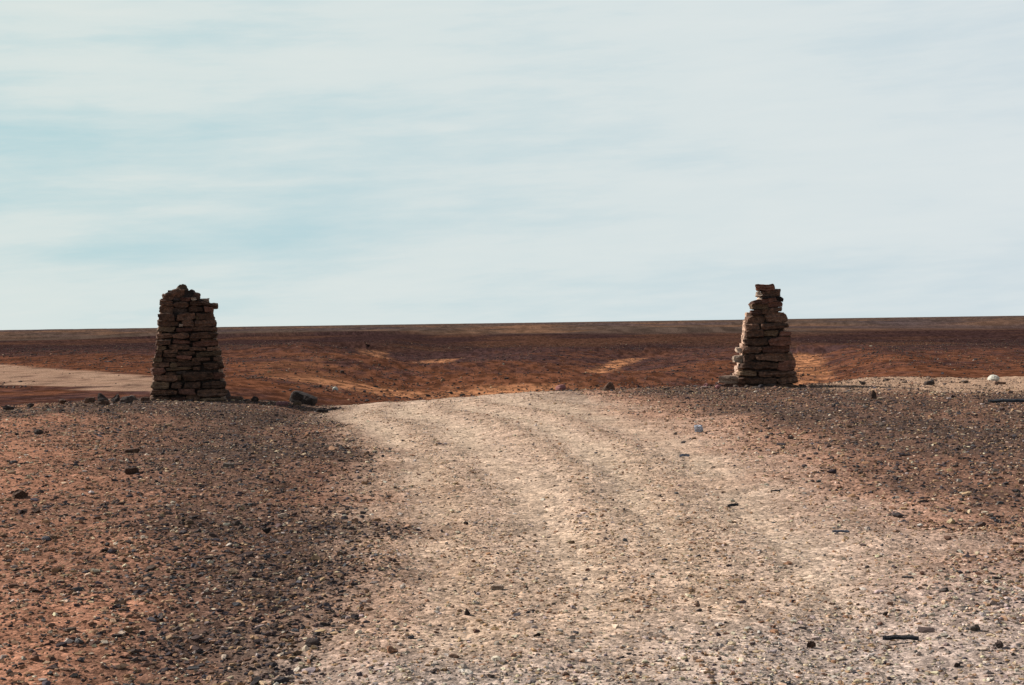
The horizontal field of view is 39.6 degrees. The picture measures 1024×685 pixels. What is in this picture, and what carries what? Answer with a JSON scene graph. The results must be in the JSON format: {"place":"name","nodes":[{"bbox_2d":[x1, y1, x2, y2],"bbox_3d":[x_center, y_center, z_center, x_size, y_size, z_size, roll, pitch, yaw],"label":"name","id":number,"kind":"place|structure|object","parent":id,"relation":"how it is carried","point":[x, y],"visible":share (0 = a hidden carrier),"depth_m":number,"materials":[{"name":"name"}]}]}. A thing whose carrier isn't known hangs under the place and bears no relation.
{"place":"outdoors","nodes":[
{"label":"outdoors","id":0,"kind":"place"},
{"bbox_2d":[0,365,1023,684],"bbox_3d":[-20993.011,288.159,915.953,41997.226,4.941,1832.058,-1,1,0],"label":"road","id":1,"kind":"structure","parent":0,"point":[598,453],"depth_m":9.71,"materials":[{"name":"beige gravel"}]},
{"bbox_2d":[490,584,503,589],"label":"rock","id":2,"kind":"object","parent":1,"relation":"on","point":[495,586],"visible":1,"depth_m":8.45,"materials":[{"name":"stone"}]},
{"bbox_2d":[694,424,702,431],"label":"rock","id":3,"kind":"object","parent":1,"relation":"on","point":[698,428],"visible":0.98,"depth_m":20.11,"materials":[{"name":"grey stone"}]},
{"bbox_2d":[727,503,738,506],"bbox_3d":[1.892,1.384,12.126,0.117,0.029,0.032,-1,1,-29],"label":"rubber strip","id":4,"kind":"object","parent":1,"relation":"on","point":[731,504],"visible":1,"depth_m":12.11,"materials":[{"name":"black rubber"}]},
{"bbox_2d":[806,641,815,647],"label":"rock","id":5,"kind":"object","parent":1,"relation":"on","point":[809,644],"visible":1,"depth_m":7.00,"materials":[{"name":"brown stone"}]},
{"bbox_2d":[832,530,849,532],"bbox_3d":[2.414,1.386,10.440,0.126,0.020,0.018,-1,1,9],"label":"rubber strip","id":6,"kind":"object","parent":1,"relation":"on","point":[848,531],"visible":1,"depth_m":10.44,"materials":[{"name":"rubber"}]},
{"bbox_2d":[883,635,918,640],"bbox_3d":[1.950,1.481,7.136,0.179,0.025,0.025,-1,1,5],"label":"rubber strip","id":7,"kind":"object","parent":1,"relation":"on","point":[901,637],"visible":1,"depth_m":7.13,"materials":[{"name":"black rubber"}]},
{"bbox_2d":[969,624,979,630],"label":"rock","id":8,"kind":"object","parent":1,"relation":"on","point":[976,627],"visible":1,"depth_m":7.26,"materials":[{"name":"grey stone"}]},
{"bbox_2d":[995,640,1002,647],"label":"rock","id":9,"kind":"object","parent":1,"relation":"on","point":[998,643],"visible":1,"depth_m":6.95,"materials":[{"name":"stone"}]},
{"bbox_2d":[0,376,1023,684],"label":"ground","id":10,"kind":"structure","parent":0,"point":[998,490],"depth_m":12.37,"materials":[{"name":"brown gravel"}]},
{"bbox_2d":[2,405,13,409],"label":"rock","id":11,"kind":"object","parent":10,"relation":"on","point":[6,407],"visible":0.93,"depth_m":27.50,"materials":[{"name":"stone"}]},
{"bbox_2d":[12,490,26,497],"bbox_3d":[-4.502,1.395,13.011,0.132,0.091,0.091,-1,1,-20],"label":"rock","id":12,"kind":"object","parent":10,"relation":"on","point":[18,493],"visible":1,"depth_m":12.99,"materials":[{"name":"brown stone"}]},
{"bbox_2d":[29,588,40,591],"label":"rock","id":13,"kind":"object","parent":10,"relation":"on","point":[35,590],"visible":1,"depth_m":8.40,"materials":[{"name":"brown stone"}]},
{"bbox_2d":[32,508,40,512],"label":"rock","id":14,"kind":"object","parent":10,"relation":"on","point":[36,510],"visible":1,"depth_m":11.96,"materials":[{"name":"brown stone"}]},
{"bbox_2d":[34,429,43,434],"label":"rock","id":15,"kind":"object","parent":10,"relation":"on","point":[38,431],"visible":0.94,"depth_m":20.23,"materials":[{"name":"stone"}]},
{"bbox_2d":[58,398,66,403],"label":"rock","id":16,"kind":"object","parent":10,"relation":"on","point":[62,401],"visible":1,"depth_m":31.03,"materials":[{"name":"brown stone"}]},
{"bbox_2d":[84,397,95,402],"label":"rock","id":17,"kind":"object","parent":10,"relation":"on","point":[90,399],"visible":0.81,"depth_m":30.60,"materials":[{"name":"brown stone"}]},
{"bbox_2d":[97,393,108,401],"bbox_3d":[-9.040,1.217,31.459,0.242,0.214,0.177,-1,1,-1],"label":"rock","id":18,"kind":"object","parent":10,"relation":"on","point":[101,397],"visible":0.77,"depth_m":31.40,"materials":[{"name":"stone"}]},
{"bbox_2d":[97,400,109,404],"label":"rock","id":19,"kind":"object","parent":10,"relation":"on","point":[105,402],"visible":0.73,"depth_m":28.01,"materials":[{"name":"brown stone"}]},
{"bbox_2d":[111,394,119,401],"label":"rock","id":20,"kind":"object","parent":10,"relation":"on","point":[116,398],"visible":1,"depth_m":29.96,"materials":[{"name":"stone"}]},
{"bbox_2d":[121,396,133,402],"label":"rock","id":21,"kind":"object","parent":10,"relation":"on","point":[127,399],"visible":0.9,"depth_m":29.03,"materials":[{"name":"stone"}]},
{"bbox_2d":[123,627,133,631],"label":"rock","id":22,"kind":"object","parent":10,"relation":"on","point":[129,629],"visible":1,"depth_m":7.32,"materials":[{"name":"stone"}]},
{"bbox_2d":[125,466,137,473],"bbox_3d":[-4.046,1.362,15.122,0.144,0.083,0.083,-1,1,-20],"label":"rock","id":23,"kind":"object","parent":10,"relation":"on","point":[131,470],"visible":1,"depth_m":15.09,"materials":[{"name":"brown stone"}]},
{"bbox_2d":[124,448,139,452],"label":"rock","id":24,"kind":"object","parent":10,"relation":"on","point":[134,450],"visible":0.8,"depth_m":17.78,"materials":[{"name":"brown stone"}]},
{"bbox_2d":[140,397,149,400],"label":"rock","id":25,"kind":"object","parent":10,"relation":"on","point":[144,398],"visible":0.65,"depth_m":30.67,"materials":[{"name":"brown stone"}]},
{"bbox_2d":[150,284,226,400],"bbox_3d":[-7.220,0.033,31.748,1.663,2.669,1.283,0,1,-12],"label":"stone cairn","id":26,"kind":"object","parent":10,"relation":"on","point":[187,363],"visible":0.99,"depth_m":31.34,"materials":[{"name":"stone"}]},
{"bbox_2d":[222,463,234,466],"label":"rock","id":27,"kind":"object","parent":10,"relation":"on","point":[228,464],"visible":0.88,"depth_m":15.65,"materials":[{"name":"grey stone"}]},
{"bbox_2d":[226,389,230,397],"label":"rock","id":28,"kind":"object","parent":10,"relation":"on","point":[228,394],"visible":0.43,"depth_m":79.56,"materials":[{"name":"stone"}]},
{"bbox_2d":[229,396,243,399],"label":"rock","id":29,"kind":"object","parent":10,"relation":"on","point":[237,397],"visible":0.94,"depth_m":31.77,"materials":[{"name":"brown stone"}]},
{"bbox_2d":[251,396,258,401],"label":"rock","id":30,"kind":"object","parent":10,"relation":"on","point":[254,398],"visible":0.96,"depth_m":31.86,"materials":[{"name":"stone"}]},
{"bbox_2d":[261,527,271,532],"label":"rock","id":31,"kind":"object","parent":10,"relation":"on","point":[266,530],"visible":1,"depth_m":10.74,"materials":[{"name":"stone"}]},
{"bbox_2d":[275,401,287,405],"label":"rock","id":32,"kind":"object","parent":10,"relation":"on","point":[281,403],"visible":0.98,"depth_m":30.60,"materials":[{"name":"brown stone"}]},
{"bbox_2d":[278,512,287,517],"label":"rock","id":33,"kind":"object","parent":10,"relation":"on","point":[285,514],"visible":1,"depth_m":11.46,"materials":[{"name":"stone"}]},
{"bbox_2d":[289,390,316,405],"bbox_3d":[-4.750,1.290,32.361,0.610,0.426,0.341,-1,1,14],"label":"rock","id":34,"kind":"object","parent":10,"relation":"on","point":[305,398],"visible":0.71,"depth_m":32.23,"materials":[{"name":"stone"}]},
{"bbox_2d":[305,638,320,646],"bbox_3d":[-0.981,1.492,7.022,0.076,0.062,0.069,-1,1,15],"label":"rock","id":35,"kind":"object","parent":10,"relation":"on","point":[310,642],"visible":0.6,"depth_m":7.00,"materials":[{"name":"stone"}]},
{"bbox_2d":[316,409,327,412],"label":"rock","id":36,"kind":"object","parent":10,"relation":"on","point":[321,410],"visible":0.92,"depth_m":29.59,"materials":[{"name":"stone"}]},
{"bbox_2d":[95,383,870,402],"bbox_3d":[-0.730,1.165,31.766,17.185,0.349,3.830,-1,1,0],"label":"fallen rubble","id":37,"kind":"object","parent":10,"relation":"on","point":[761,385],"visible":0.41,"depth_m":31.10,"materials":[{"name":"stone"}]},
{"bbox_2d":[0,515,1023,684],"bbox_3d":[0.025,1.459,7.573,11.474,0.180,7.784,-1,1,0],"label":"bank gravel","id":38,"kind":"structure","parent":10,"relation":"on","point":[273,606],"depth_m":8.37,"materials":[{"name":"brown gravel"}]},
{"bbox_2d":[602,382,615,390],"bbox_3d":[2.151,0.980,31.473,0.307,0.212,0.224,-1,1,0],"label":"rock","id":39,"kind":"object","parent":10,"relation":"on","point":[609,385],"visible":0.81,"depth_m":31.39,"materials":[{"name":"brown stone"}]},
{"bbox_2d":[718,284,798,387],"bbox_3d":[5.496,-0.132,31.929,1.776,2.364,1.225,0,1,3],"label":"stone cairn","id":40,"kind":"object","parent":10,"relation":"on","point":[765,357],"visible":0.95,"depth_m":31.55,"materials":[{"name":"brown stone"}]},
{"bbox_2d":[868,389,877,398],"bbox_3d":[6.397,0.925,25.201,0.158,0.187,0.131,-1,1,-17],"label":"rock","id":41,"kind":"object","parent":10,"relation":"on","point":[873,395],"visible":0.89,"depth_m":25.17,"materials":[{"name":"brown stone"}]},
{"bbox_2d":[924,380,934,384],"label":"rock","id":42,"kind":"object","parent":10,"relation":"on","point":[931,382],"visible":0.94,"depth_m":33.15,"materials":[{"name":"stone"}]},
{"bbox_2d":[987,375,999,380],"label":"rock","id":43,"kind":"object","parent":10,"relation":"on","point":[994,377],"visible":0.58,"depth_m":36.68,"materials":[{"name":"white stone"}]},
{"bbox_2d":[994,381,1005,384],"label":"rock","id":44,"kind":"object","parent":10,"relation":"on","point":[998,382],"visible":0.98,"depth_m":34.16,"materials":[{"name":"brown stone"}]},
{"bbox_2d":[988,399,1023,402],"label":"rubber strip","id":45,"kind":"object","parent":10,"relation":"on","point":[1004,400],"visible":1,"depth_m":23.82,"materials":[{"name":"black rubber"}]},
{"bbox_2d":[0,316,1023,405],"bbox_3d":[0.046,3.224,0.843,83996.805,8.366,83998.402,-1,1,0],"label":"terrain","id":46,"kind":"structure","parent":0,"point":[831,331],"depth_m":231.98,"materials":[{"name":"brown soil"}]},
{"bbox_2d":[0,339,1023,401],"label":"valley rubble","id":47,"kind":"object","parent":46,"relation":"on","point":[442,379],"visible":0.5,"depth_m":183.08,"materials":[{"name":"stone"}]},
{"bbox_2d":[556,385,564,389],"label":"rock","id":48,"kind":"object","parent":46,"relation":"on","point":[560,387],"visible":0.54,"depth_m":131.00,"materials":[{"name":"pink stone"}]},
{"bbox_2d":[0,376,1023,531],"bbox_3d":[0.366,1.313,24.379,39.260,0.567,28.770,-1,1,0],"label":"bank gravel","id":49,"kind":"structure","parent":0,"point":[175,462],"depth_m":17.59,"materials":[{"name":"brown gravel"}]},
{"bbox_2d":[0,0,1023,329],"label":"sky","id":50,"kind":"structure","parent":0,"point":[279,162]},
{"bbox_2d":[313,390,913,524],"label":"road gravel","id":51,"kind":"structure","parent":0,"point":[583,511],"depth_m":15.38,"materials":[{"name":"beige gravel"}]},
{"bbox_2d":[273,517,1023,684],"bbox_3d":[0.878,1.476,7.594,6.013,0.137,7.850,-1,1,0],"label":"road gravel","id":52,"kind":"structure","parent":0,"point":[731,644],"depth_m":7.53,"materials":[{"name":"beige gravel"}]}
]}

